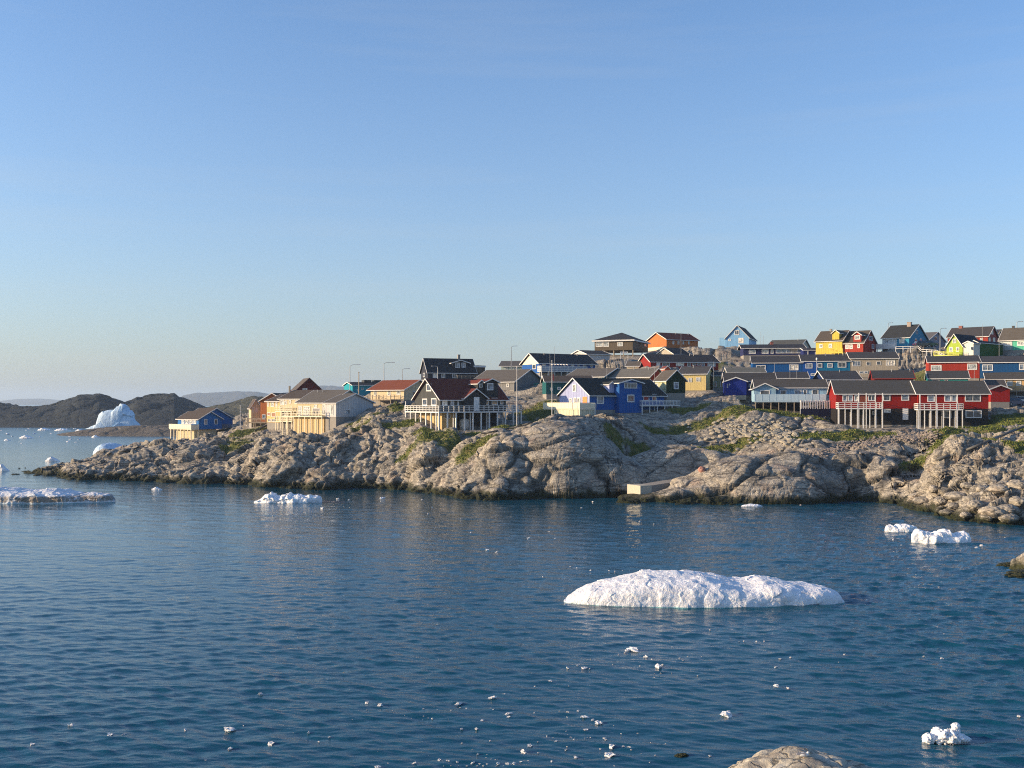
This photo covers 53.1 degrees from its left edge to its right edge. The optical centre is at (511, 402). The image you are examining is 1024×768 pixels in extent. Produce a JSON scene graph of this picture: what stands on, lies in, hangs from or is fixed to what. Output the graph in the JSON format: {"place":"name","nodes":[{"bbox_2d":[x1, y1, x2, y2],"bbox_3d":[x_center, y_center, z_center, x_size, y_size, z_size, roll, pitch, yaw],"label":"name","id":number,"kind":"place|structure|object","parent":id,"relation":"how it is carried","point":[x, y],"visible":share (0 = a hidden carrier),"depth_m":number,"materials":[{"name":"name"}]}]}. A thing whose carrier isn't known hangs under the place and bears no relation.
{"place":"outdoors","nodes":[
{"label":"outdoors","id":0,"kind":"place"},
{"bbox_2d":[0,399,60,404],"bbox_3d":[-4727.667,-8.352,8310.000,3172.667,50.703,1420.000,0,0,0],"label":"hills","id":1,"kind":"structure","parent":0,"point":[32,401],"depth_m":7802.18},
{"bbox_2d":[0,393,234,427],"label":"rocky hill","id":2,"kind":"structure","parent":0,"point":[82,411],"depth_m":660.28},
{"bbox_2d":[207,396,263,415],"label":"rocky hill","id":3,"kind":"structure","parent":0,"point":[232,408],"depth_m":925.56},
{"bbox_2d":[182,385,343,405],"bbox_3d":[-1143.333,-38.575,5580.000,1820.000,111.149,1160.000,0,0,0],"label":"hills","id":4,"kind":"structure","parent":0,"point":[211,399],"depth_m":5273.78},
{"bbox_2d":[366,380,422,405],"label":"house","id":5,"kind":"structure","parent":0,"point":[388,391],"depth_m":229.09,"materials":[{"name":"paint"}]},
{"bbox_2d":[0,405,1023,767],"bbox_3d":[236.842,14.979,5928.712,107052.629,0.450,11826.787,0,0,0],"label":"sea","id":6,"kind":"structure","parent":0,"point":[148,619],"depth_m":66.34,"materials":[{"name":"liquid"}]},
{"bbox_2d":[0,487,114,503],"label":"iceberg","id":7,"kind":"object","parent":6,"relation":"on","point":[15,495],"visible":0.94,"depth_m":153.32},
{"bbox_2d":[93,442,121,453],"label":"iceberg","id":8,"kind":"object","parent":6,"relation":"on","point":[109,445],"visible":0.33,"depth_m":287.53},
{"bbox_2d":[86,404,139,428],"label":"iceberg","id":9,"kind":"object","parent":6,"relation":"on","point":[122,415],"visible":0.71,"depth_m":585.78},
{"bbox_2d":[57,425,175,435],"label":"islet","id":10,"kind":"object","parent":6,"relation":"in","point":[148,430],"visible":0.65,"depth_m":464.98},
{"bbox_2d":[254,492,321,503],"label":"iceberg","id":11,"kind":"object","parent":6,"relation":"on","point":[290,497],"visible":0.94,"depth_m":153.46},
{"bbox_2d":[564,569,844,608],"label":"iceberg","id":12,"kind":"object","parent":6,"relation":"on","point":[681,589],"visible":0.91,"depth_m":75.76,"materials":[{"name":"ice"}]},
{"bbox_2d":[720,711,731,717],"bbox_3d":[10.296,14.973,49.157,0.587,0.300,0.720,0,0,20],"label":"ice chunk","id":13,"kind":"object","parent":6,"relation":"on","point":[728,714],"visible":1,"depth_m":49.01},
{"bbox_2d":[729,746,870,767],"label":"rock","id":14,"kind":"object","parent":6,"relation":"in","point":[784,757],"visible":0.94,"depth_m":38.50,"materials":[{"name":"stone"}]},
{"bbox_2d":[885,524,916,531],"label":"ice floe","id":15,"kind":"object","parent":6,"relation":"on","point":[900,528],"visible":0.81,"depth_m":119.10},
{"bbox_2d":[911,529,970,543],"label":"ice floe","id":16,"kind":"object","parent":6,"relation":"on","point":[935,537],"visible":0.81,"depth_m":109.46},
{"bbox_2d":[922,722,971,744],"bbox_3d":[19.243,14.697,45.409,2.159,1.058,1.157,0,0,0],"label":"ice floe","id":17,"kind":"object","parent":6,"relation":"on","point":[953,735],"visible":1,"depth_m":45.11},
{"bbox_2d":[1004,569,1023,577],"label":"rock","id":18,"kind":"object","parent":6,"relation":"in","point":[1018,573],"visible":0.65,"depth_m":88.22,"materials":[{"name":"stone"}]},
{"bbox_2d":[1009,553,1023,569],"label":"rock","id":19,"kind":"object","parent":6,"relation":"in","point":[1017,562],"visible":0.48,"depth_m":91.95,"materials":[{"name":"stone"}]},
{"bbox_2d":[0,0,1023,401],"label":"sky","id":20,"kind":"structure","parent":0,"point":[197,196],"materials":[{"name":"blue"}]},
{"bbox_2d":[11,346,1023,524],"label":"rocky ground","id":21,"kind":"structure","parent":0,"point":[556,455],"depth_m":172.08,"materials":[{"name":"stone"}]},
{"bbox_2d":[169,408,234,440],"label":"house","id":22,"kind":"structure","parent":21,"relation":"on","point":[196,423],"depth_m":265.33,"materials":[{"name":"paint"}]},
{"bbox_2d":[246,399,260,428],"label":"house","id":23,"kind":"structure","parent":21,"relation":"on","point":[254,408],"depth_m":252.43,"materials":[{"name":"paint"}]},
{"bbox_2d":[243,393,286,429],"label":"house","id":24,"kind":"structure","parent":21,"relation":"on","point":[263,413],"depth_m":246.70,"materials":[{"name":"paint"}]},
{"bbox_2d":[264,394,284,429],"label":"house","id":25,"kind":"structure","parent":21,"relation":"on","point":[272,403],"depth_m":227.12,"materials":[{"name":"paint"}]},
{"bbox_2d":[275,386,312,429],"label":"house","id":26,"kind":"structure","parent":21,"relation":"on","point":[287,401],"depth_m":222.55,"materials":[{"name":"paint"}]},
{"bbox_2d":[291,378,321,390],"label":"house","id":27,"kind":"structure","parent":21,"relation":"on","point":[307,384],"depth_m":269.21,"materials":[{"name":"paint"}]},
{"bbox_2d":[281,390,375,434],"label":"house","id":28,"kind":"structure","parent":21,"relation":"on","point":[320,411],"depth_m":209.89,"materials":[{"name":"paint"}]},
{"bbox_2d":[303,406,309,415],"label":"window","id":29,"kind":"structure","parent":28,"relation":"in","point":[306,409],"depth_m":212.38,"materials":[{"name":"glass"}]},
{"bbox_2d":[342,380,380,394],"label":"house","id":30,"kind":"structure","parent":21,"relation":"on","point":[364,385],"depth_m":292.11,"materials":[{"name":"paint"}]},
{"bbox_2d":[419,355,485,380],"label":"house","id":31,"kind":"structure","parent":21,"relation":"on","point":[458,368],"depth_m":259.26,"materials":[{"name":"paint"}]},
{"bbox_2d":[404,378,521,430],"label":"house","id":32,"kind":"structure","parent":21,"relation":"on","point":[478,402],"depth_m":192.21,"materials":[{"name":"paint"}]},
{"bbox_2d":[474,397,478,410],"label":"door","id":33,"kind":"structure","parent":32,"relation":"in","point":[476,399],"depth_m":191.49,"materials":[{"name":"paint"}]},
{"bbox_2d":[459,418,468,429],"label":"tank","id":34,"kind":"object","parent":21,"relation":"on","point":[461,424],"visible":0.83,"depth_m":191.17,"materials":[{"name":"black metal"}]},
{"bbox_2d":[481,422,532,433],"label":"pipe","id":35,"kind":"object","parent":21,"relation":"on","point":[522,425],"visible":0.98,"depth_m":173.87,"materials":[{"name":"black metal"}]},
{"bbox_2d":[474,369,540,390],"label":"house","id":36,"kind":"structure","parent":21,"relation":"on","point":[514,380],"depth_m":230.35,"materials":[{"name":"paint"}]},
{"bbox_2d":[498,361,521,369],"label":"house","id":37,"kind":"structure","parent":21,"relation":"on","point":[504,365],"depth_m":271.87,"materials":[{"name":"paint"}]},
{"bbox_2d":[519,353,597,376],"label":"house","id":38,"kind":"structure","parent":21,"relation":"on","point":[540,364],"depth_m":249.51,"materials":[{"name":"paint"}]},
{"bbox_2d":[540,376,592,399],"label":"house","id":39,"kind":"structure","parent":21,"relation":"on","point":[551,389],"depth_m":214.24,"materials":[{"name":"paint"}]},
{"bbox_2d":[571,350,611,360],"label":"house","id":40,"kind":"structure","parent":21,"relation":"on","point":[594,355],"depth_m":285.56,"materials":[{"name":"paint"}]},
{"bbox_2d":[566,368,618,377],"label":"house","id":41,"kind":"structure","parent":21,"relation":"on","point":[599,372],"depth_m":228.40,"materials":[{"name":"paint"}]},
{"bbox_2d":[543,378,679,415],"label":"house","id":42,"kind":"structure","parent":21,"relation":"on","point":[586,396],"depth_m":193.67,"materials":[{"name":"paint"}]},
{"bbox_2d":[624,383,636,387],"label":"window","id":43,"kind":"structure","parent":42,"relation":"in","point":[626,385],"depth_m":194.22,"materials":[{"name":"glass"}]},
{"bbox_2d":[218,375,1023,470],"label":"grass","id":44,"kind":"structure","parent":21,"relation":"on","point":[1000,417],"depth_m":181.05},
{"bbox_2d":[592,333,650,356],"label":"house","id":45,"kind":"structure","parent":21,"relation":"on","point":[619,343],"depth_m":299.10,"materials":[{"name":"paint"}]},
{"bbox_2d":[625,361,641,368],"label":"shed","id":46,"kind":"structure","parent":21,"relation":"on","point":[632,364],"depth_m":261.83,"materials":[{"name":"paint"}]},
{"bbox_2d":[607,367,661,380],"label":"house","id":47,"kind":"structure","parent":21,"relation":"on","point":[642,373],"depth_m":223.40,"materials":[{"name":"paint"}]},
{"bbox_2d":[627,479,671,493],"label":"jetty","id":48,"kind":"object","parent":21,"relation":"on","point":[647,488],"visible":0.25,"depth_m":159.74,"materials":[{"name":"concrete"}]},
{"bbox_2d":[653,370,687,402],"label":"house","id":49,"kind":"structure","parent":21,"relation":"on","point":[670,384],"depth_m":205.10,"materials":[{"name":"paint"}]},
{"bbox_2d":[646,332,699,351],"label":"house","id":50,"kind":"structure","parent":21,"relation":"on","point":[658,341],"depth_m":315.95,"materials":[{"name":"paint"}]},
{"bbox_2d":[657,348,691,354],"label":"house","id":51,"kind":"structure","parent":21,"relation":"on","point":[672,351],"depth_m":295.10,"materials":[{"name":"paint"}]},
{"bbox_2d":[638,354,720,371],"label":"house","id":52,"kind":"structure","parent":21,"relation":"on","point":[679,361],"depth_m":259.43,"materials":[{"name":"paint"}]},
{"bbox_2d":[679,365,713,394],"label":"house","id":53,"kind":"structure","parent":21,"relation":"on","point":[698,378],"depth_m":215.45,"materials":[{"name":"paint"}]},
{"bbox_2d":[710,372,724,390],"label":"shed","id":54,"kind":"structure","parent":21,"relation":"on","point":[716,384],"depth_m":222.00,"materials":[{"name":"paint"}]},
{"bbox_2d":[719,325,756,347],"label":"house","id":55,"kind":"structure","parent":21,"relation":"on","point":[737,335],"depth_m":317.10,"materials":[{"name":"paint"}]},
{"bbox_2d":[723,367,766,372],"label":"house","id":56,"kind":"structure","parent":21,"relation":"on","point":[744,369],"depth_m":229.03,"materials":[{"name":"paint"}]},
{"bbox_2d":[675,416,821,450],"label":"pale stones","id":57,"kind":"object","parent":21,"relation":"on","point":[778,433],"visible":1,"depth_m":182.26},
{"bbox_2d":[721,372,776,400],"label":"house","id":58,"kind":"structure","parent":21,"relation":"on","point":[738,384],"depth_m":207.12,"materials":[{"name":"paint"}]},
{"bbox_2d":[737,342,806,359],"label":"house","id":59,"kind":"structure","parent":21,"relation":"on","point":[747,351],"depth_m":285.54,"materials":[{"name":"paint"}]},
{"bbox_2d":[776,349,799,352],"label":"window","id":60,"kind":"structure","parent":59,"relation":"in","point":[777,350],"depth_m":284.74,"materials":[{"name":"glass"}]},
{"bbox_2d":[749,356,802,371],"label":"house","id":61,"kind":"structure","parent":21,"relation":"on","point":[788,363],"depth_m":245.39,"materials":[{"name":"paint"}]},
{"bbox_2d":[749,379,828,418],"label":"house","id":62,"kind":"structure","parent":21,"relation":"on","point":[781,394],"depth_m":196.37,"materials":[{"name":"paint"}]},
{"bbox_2d":[768,339,810,347],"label":"house","id":63,"kind":"structure","parent":21,"relation":"on","point":[805,342],"depth_m":306.87,"materials":[{"name":"paint"}]},
{"bbox_2d":[775,372,809,378],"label":"house","id":64,"kind":"structure","parent":21,"relation":"on","point":[792,375],"depth_m":219.69,"materials":[{"name":"paint"}]},
{"bbox_2d":[799,348,815,354],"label":"house","id":65,"kind":"structure","parent":21,"relation":"on","point":[804,351],"depth_m":279.99,"materials":[{"name":"paint"}]},
{"bbox_2d":[800,400,830,418],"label":"picket fence","id":66,"kind":"object","parent":21,"relation":"on","point":[819,411],"visible":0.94,"depth_m":192.04,"materials":[{"name":"paint"}]},
{"bbox_2d":[799,353,851,378],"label":"house","id":67,"kind":"structure","parent":21,"relation":"on","point":[832,362],"depth_m":243.49,"materials":[{"name":"paint"}]},
{"bbox_2d":[814,329,850,353],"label":"house","id":68,"kind":"structure","parent":21,"relation":"on","point":[829,342],"depth_m":261.82,"materials":[{"name":"paint"}]},
{"bbox_2d":[812,370,862,390],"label":"house","id":69,"kind":"structure","parent":21,"relation":"on","point":[828,376],"depth_m":215.54,"materials":[{"name":"paint"}]},
{"bbox_2d":[842,330,877,353],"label":"house","id":70,"kind":"structure","parent":21,"relation":"on","point":[861,341],"depth_m":258.81,"materials":[{"name":"paint"}]},
{"bbox_2d":[827,380,916,427],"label":"house","id":71,"kind":"structure","parent":21,"relation":"on","point":[869,403],"depth_m":185.16,"materials":[{"name":"paint"}]},
{"bbox_2d":[860,395,865,407],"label":"door","id":72,"kind":"structure","parent":71,"relation":"in","point":[862,397],"depth_m":185.28,"materials":[{"name":"paint"}]},
{"bbox_2d":[903,408,907,419],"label":"door","id":73,"kind":"structure","parent":71,"relation":"in","point":[905,411],"depth_m":184.34,"materials":[{"name":"paint"}]},
{"bbox_2d":[846,352,899,379],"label":"house","id":74,"kind":"structure","parent":21,"relation":"on","point":[862,364],"depth_m":241.43,"materials":[{"name":"paint"}]},
{"bbox_2d":[808,428,941,458],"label":"broken stones","id":75,"kind":"object","parent":21,"relation":"on","point":[876,441],"visible":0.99,"depth_m":168.48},
{"bbox_2d":[868,369,915,379],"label":"house","id":76,"kind":"structure","parent":21,"relation":"on","point":[891,374],"depth_m":208.54,"materials":[{"name":"paint"}]},
{"bbox_2d":[876,322,928,351],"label":"house","id":77,"kind":"structure","parent":21,"relation":"on","point":[896,336],"depth_m":263.16,"materials":[{"name":"paint"}]},
{"bbox_2d":[895,346,942,355],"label":"handrail","id":78,"kind":"object","parent":21,"relation":"on","point":[926,351],"visible":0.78,"depth_m":252.10,"materials":[{"name":"paint"}]},
{"bbox_2d":[912,496,928,504],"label":"boulder","id":79,"kind":"object","parent":21,"relation":"on","point":[919,500],"visible":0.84,"depth_m":141.48,"materials":[{"name":"stone"}]},
{"bbox_2d":[912,341,931,346],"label":"parked car","id":80,"kind":"object","parent":21,"relation":"on","point":[920,343],"visible":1,"depth_m":255.25,"materials":[{"name":"black paint"}]},
{"bbox_2d":[928,485,938,492],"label":"boulder","id":81,"kind":"object","parent":21,"relation":"on","point":[933,488],"visible":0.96,"depth_m":140.51,"materials":[{"name":"stone"}]},
{"bbox_2d":[925,332,946,348],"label":"house","id":82,"kind":"structure","parent":21,"relation":"on","point":[934,337],"depth_m":296.07,"materials":[{"name":"paint"}]},
{"bbox_2d":[933,496,947,504],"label":"boulder","id":83,"kind":"object","parent":21,"relation":"on","point":[939,500],"visible":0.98,"depth_m":136.66,"materials":[{"name":"stone"}]},
{"bbox_2d":[939,509,953,515],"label":"boulder","id":84,"kind":"object","parent":21,"relation":"on","point":[945,512],"visible":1,"depth_m":133.02,"materials":[{"name":"stone"}]},
{"bbox_2d":[924,370,970,380],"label":"house","id":85,"kind":"structure","parent":21,"relation":"on","point":[963,375],"depth_m":207.91,"materials":[{"name":"paint"}]},
{"bbox_2d":[910,381,991,428],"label":"house","id":86,"kind":"structure","parent":21,"relation":"on","point":[951,403],"depth_m":182.71,"materials":[{"name":"paint"}]},
{"bbox_2d":[965,395,980,401],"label":"window","id":87,"kind":"structure","parent":86,"relation":"in","point":[968,398],"depth_m":182.14,"materials":[{"name":"glass"}]},
{"bbox_2d":[965,410,981,417],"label":"window","id":88,"kind":"structure","parent":86,"relation":"in","point":[968,413],"depth_m":182.19,"materials":[{"name":"glass"}]},
{"bbox_2d":[924,355,981,380],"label":"house","id":89,"kind":"structure","parent":21,"relation":"on","point":[970,364],"depth_m":217.87,"materials":[{"name":"paint"}]},
{"bbox_2d":[931,365,941,370],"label":"window","id":90,"kind":"structure","parent":89,"relation":"in","point":[933,367],"depth_m":218.53,"materials":[{"name":"glass"}]},
{"bbox_2d":[967,364,976,369],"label":"window","id":91,"kind":"structure","parent":89,"relation":"in","point":[969,366],"depth_m":216.33,"materials":[{"name":"glass"}]},
{"bbox_2d":[948,502,958,509],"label":"boulder","id":92,"kind":"object","parent":21,"relation":"on","point":[954,505],"visible":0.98,"depth_m":132.91,"materials":[{"name":"stone"}]},
{"bbox_2d":[943,491,966,500],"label":"boulder","id":93,"kind":"object","parent":21,"relation":"on","point":[954,496],"visible":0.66,"depth_m":135.10,"materials":[{"name":"stone"}]},
{"bbox_2d":[959,512,972,518],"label":"boulder","id":94,"kind":"object","parent":21,"relation":"on","point":[966,515],"visible":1,"depth_m":128.92,"materials":[{"name":"stone"}]},
{"bbox_2d":[960,482,975,489],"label":"boulder","id":95,"kind":"object","parent":21,"relation":"on","point":[966,485],"visible":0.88,"depth_m":136.29,"materials":[{"name":"stone"}]},
{"bbox_2d":[946,326,998,341],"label":"house","id":96,"kind":"structure","parent":21,"relation":"on","point":[988,333],"depth_m":269.83,"materials":[{"name":"paint"}]},
{"bbox_2d":[967,500,986,510],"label":"boulder","id":97,"kind":"object","parent":21,"relation":"on","point":[974,505],"visible":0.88,"depth_m":129.24,"materials":[{"name":"stone"}]},
{"bbox_2d":[936,425,1023,461],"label":"pipe","id":98,"kind":"object","parent":21,"relation":"on","point":[949,456],"visible":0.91,"depth_m":148.56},
{"bbox_2d":[976,485,987,491],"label":"boulder","id":99,"kind":"object","parent":21,"relation":"on","point":[979,488],"visible":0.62,"depth_m":132.59,"materials":[{"name":"stone"}]},
{"bbox_2d":[979,514,992,520],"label":"boulder","id":100,"kind":"object","parent":21,"relation":"on","point":[983,517],"visible":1,"depth_m":126.78,"materials":[{"name":"stone"}]},
{"bbox_2d":[977,506,1005,518],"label":"boulder","id":101,"kind":"object","parent":21,"relation":"on","point":[994,512],"visible":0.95,"depth_m":126.43,"materials":[{"name":"stone"}]},
{"bbox_2d":[983,379,1007,386],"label":"house","id":102,"kind":"structure","parent":21,"relation":"on","point":[995,382],"depth_m":207.27,"materials":[{"name":"paint"}]},
{"bbox_2d":[986,484,1008,493],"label":"boulder","id":103,"kind":"object","parent":21,"relation":"on","point":[997,488],"visible":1,"depth_m":129.98,"materials":[{"name":"stone"}]},
{"bbox_2d":[987,385,1011,408],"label":"shed","id":104,"kind":"structure","parent":21,"relation":"on","point":[999,397],"depth_m":197.89,"materials":[{"name":"paint"}]},
{"bbox_2d":[978,356,1023,380],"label":"house","id":105,"kind":"structure","parent":21,"relation":"on","point":[990,364],"depth_m":214.76,"materials":[{"name":"paint"}]},
{"bbox_2d":[982,364,992,370],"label":"window","id":106,"kind":"structure","parent":105,"relation":"in","point":[987,367],"depth_m":214.98,"materials":[{"name":"glass"}]},
{"bbox_2d":[983,372,1023,395],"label":"house","id":107,"kind":"structure","parent":21,"relation":"on","point":[1014,382],"depth_m":210.74,"materials":[{"name":"paint"}]},
{"bbox_2d":[998,513,1019,523],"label":"boulder","id":108,"kind":"object","parent":21,"relation":"on","point":[1010,518],"visible":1,"depth_m":125.32,"materials":[{"name":"stone"}]},
{"bbox_2d":[998,504,1020,514],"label":"boulder","id":109,"kind":"object","parent":21,"relation":"on","point":[1010,508],"visible":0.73,"depth_m":126.36,"materials":[{"name":"stone"}]},
{"bbox_2d":[998,326,1023,354],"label":"house","id":110,"kind":"structure","parent":21,"relation":"on","point":[1011,339],"depth_m":238.92,"materials":[{"name":"paint"}]},
{"bbox_2d":[1006,479,1023,489],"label":"boulder","id":111,"kind":"object","parent":21,"relation":"on","point":[1014,484],"visible":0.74,"depth_m":130.55,"materials":[{"name":"stone"}]},
{"bbox_2d":[1008,496,1023,506],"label":"boulder","id":112,"kind":"object","parent":21,"relation":"on","point":[1017,501],"visible":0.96,"depth_m":127.78,"materials":[{"name":"stone"}]},
{"bbox_2d":[1009,398,1023,405],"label":"parked car","id":113,"kind":"object","parent":21,"relation":"on","point":[1018,401],"visible":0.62,"depth_m":199.16,"materials":[{"name":"blue paint"}]},
{"bbox_2d":[933,334,1003,355],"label":"house","id":114,"kind":"structure","parent":0,"point":[963,345],"depth_m":232.91,"materials":[{"name":"paint"}]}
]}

